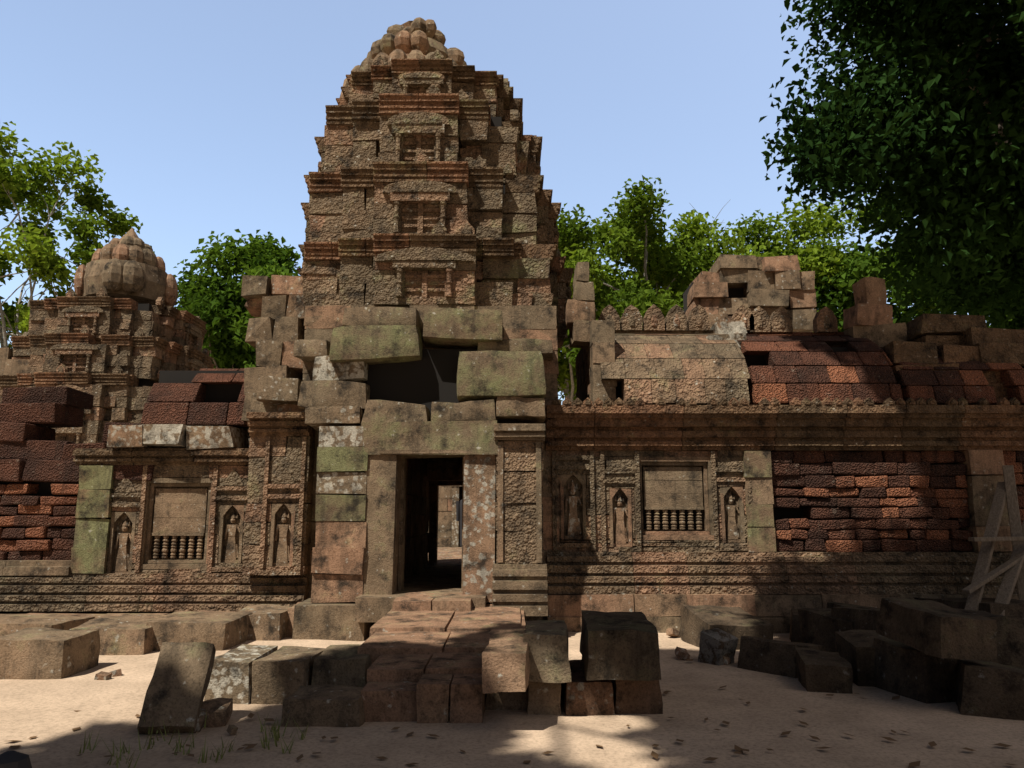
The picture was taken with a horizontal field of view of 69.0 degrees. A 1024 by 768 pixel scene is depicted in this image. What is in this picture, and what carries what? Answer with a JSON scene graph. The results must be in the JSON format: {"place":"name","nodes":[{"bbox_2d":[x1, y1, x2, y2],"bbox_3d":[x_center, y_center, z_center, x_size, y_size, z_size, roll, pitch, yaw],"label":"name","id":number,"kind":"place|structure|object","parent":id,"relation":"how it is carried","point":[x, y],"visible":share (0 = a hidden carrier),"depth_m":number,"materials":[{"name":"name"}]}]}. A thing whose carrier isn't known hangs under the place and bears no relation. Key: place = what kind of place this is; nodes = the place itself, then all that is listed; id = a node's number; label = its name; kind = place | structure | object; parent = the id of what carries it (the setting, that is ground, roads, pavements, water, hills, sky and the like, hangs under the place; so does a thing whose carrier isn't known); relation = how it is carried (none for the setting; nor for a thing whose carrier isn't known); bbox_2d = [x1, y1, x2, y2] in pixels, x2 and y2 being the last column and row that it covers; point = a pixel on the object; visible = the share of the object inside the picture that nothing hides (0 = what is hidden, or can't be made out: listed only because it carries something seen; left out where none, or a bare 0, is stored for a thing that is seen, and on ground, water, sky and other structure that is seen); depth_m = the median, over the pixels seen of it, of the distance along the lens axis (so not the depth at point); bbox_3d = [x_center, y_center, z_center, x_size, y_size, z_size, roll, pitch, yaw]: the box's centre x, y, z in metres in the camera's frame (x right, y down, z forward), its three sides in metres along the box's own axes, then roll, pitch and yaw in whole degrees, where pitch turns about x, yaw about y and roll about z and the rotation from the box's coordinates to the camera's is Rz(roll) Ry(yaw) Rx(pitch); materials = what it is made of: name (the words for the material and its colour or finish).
{"place":"outdoors","nodes":[
{"label":"outdoors","id":0,"kind":"place"},
{"bbox_2d":[0,0,1006,404],"label":"sky","id":1,"kind":"structure","parent":0,"point":[200,117],"materials":[{"name":"blue"}]},
{"bbox_2d":[0,632,1023,767],"bbox_3d":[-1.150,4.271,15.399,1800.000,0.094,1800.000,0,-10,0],"label":"ground","id":2,"kind":"structure","parent":0,"point":[111,708],"depth_m":5.49,"materials":[{"name":"beige sand"}]},
{"bbox_2d":[0,121,154,348],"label":"tree","id":3,"kind":"object","parent":2,"relation":"on","point":[40,258],"visible":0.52,"depth_m":38.54,"materials":[{"name":"green plant"}]},
{"bbox_2d":[79,710,308,767],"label":"grass tufts","id":4,"kind":"object","parent":2,"relation":"on","point":[276,735],"visible":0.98,"depth_m":5.08,"materials":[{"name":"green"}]},
{"bbox_2d":[173,229,300,442],"bbox_3d":[-14.220,-0.329,41.245,10.728,18.014,10.887,0,-10,0],"label":"tree","id":5,"kind":"object","parent":2,"relation":"on","point":[214,301],"visible":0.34,"depth_m":39.68,"materials":[{"name":"green plant"}]},
{"bbox_2d":[0,592,730,734],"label":"rubble","id":6,"kind":"object","parent":2,"relation":"on","point":[422,657],"visible":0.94,"depth_m":6.45,"materials":[{"name":"stone"}]},
{"bbox_2d":[0,17,1018,640],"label":"temple stonework","id":7,"kind":"object","parent":2,"relation":"on","point":[384,531],"visible":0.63,"depth_m":10.74,"materials":[{"name":"stone"}]},
{"bbox_2d":[0,49,1023,611],"bbox_3d":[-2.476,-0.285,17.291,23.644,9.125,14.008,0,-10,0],"label":"temple","id":8,"kind":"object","parent":2,"relation":"on","point":[668,369],"visible":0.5,"depth_m":10.98,"materials":[{"name":"brown stone"}]},
{"bbox_2d":[9,659,1014,767],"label":"leaf litter","id":9,"kind":"object","parent":2,"relation":"on","point":[741,750],"visible":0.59,"depth_m":5.13,"materials":[{"name":"brown plant"}]},
{"bbox_2d":[557,247,632,401],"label":"tree","id":10,"kind":"object","parent":2,"relation":"on","point":[567,381],"visible":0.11,"depth_m":47.11,"materials":[{"name":"green plant"}]},
{"bbox_2d":[556,175,748,367],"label":"tree","id":11,"kind":"object","parent":2,"relation":"on","point":[663,277],"visible":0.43,"depth_m":40.31,"materials":[{"name":"green plant"}]},
{"bbox_2d":[671,199,746,245],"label":"bare twigs","id":12,"kind":"object","parent":2,"relation":"on","point":[714,220],"visible":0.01,"depth_m":50.54,"materials":[{"name":"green plant"}]},
{"bbox_2d":[561,597,1023,720],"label":"stone blocks","id":13,"kind":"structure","parent":2,"relation":"on","point":[941,650],"depth_m":6.54,"materials":[{"name":"stone"}]},
{"bbox_2d":[728,194,896,331],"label":"tree","id":14,"kind":"object","parent":2,"relation":"on","point":[820,260],"visible":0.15,"depth_m":43.97,"materials":[{"name":"green plant"}]},
{"bbox_2d":[759,0,1023,328],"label":"tree","id":15,"kind":"object","parent":2,"relation":"on","point":[940,128],"visible":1,"depth_m":20.02,"materials":[{"name":"green plant"}]},
{"bbox_2d":[814,192,1011,330],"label":"tree","id":16,"kind":"object","parent":2,"relation":"on","point":[866,265],"visible":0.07,"depth_m":40.93,"materials":[{"name":"green plant"}]},
{"bbox_2d":[962,465,1023,615],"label":"wooden props","id":17,"kind":"object","parent":2,"relation":"on","point":[1012,567],"visible":0.63,"depth_m":9.59,"materials":[{"name":"wood"}]},
{"bbox_2d":[964,144,1023,328],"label":"tree","id":18,"kind":"object","parent":2,"relation":"on","point":[1017,322],"visible":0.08,"depth_m":31.26,"materials":[{"name":"green plant"}]},
{"bbox_2d":[0,332,1023,559],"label":"laterite temple","id":19,"kind":"object","parent":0,"point":[801,366],"visible":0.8,"depth_m":10.87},
{"bbox_2d":[245,262,906,430],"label":"stone blocks","id":20,"kind":"structure","parent":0,"point":[498,377],"depth_m":10.47,"materials":[{"name":"stone"}]}
]}

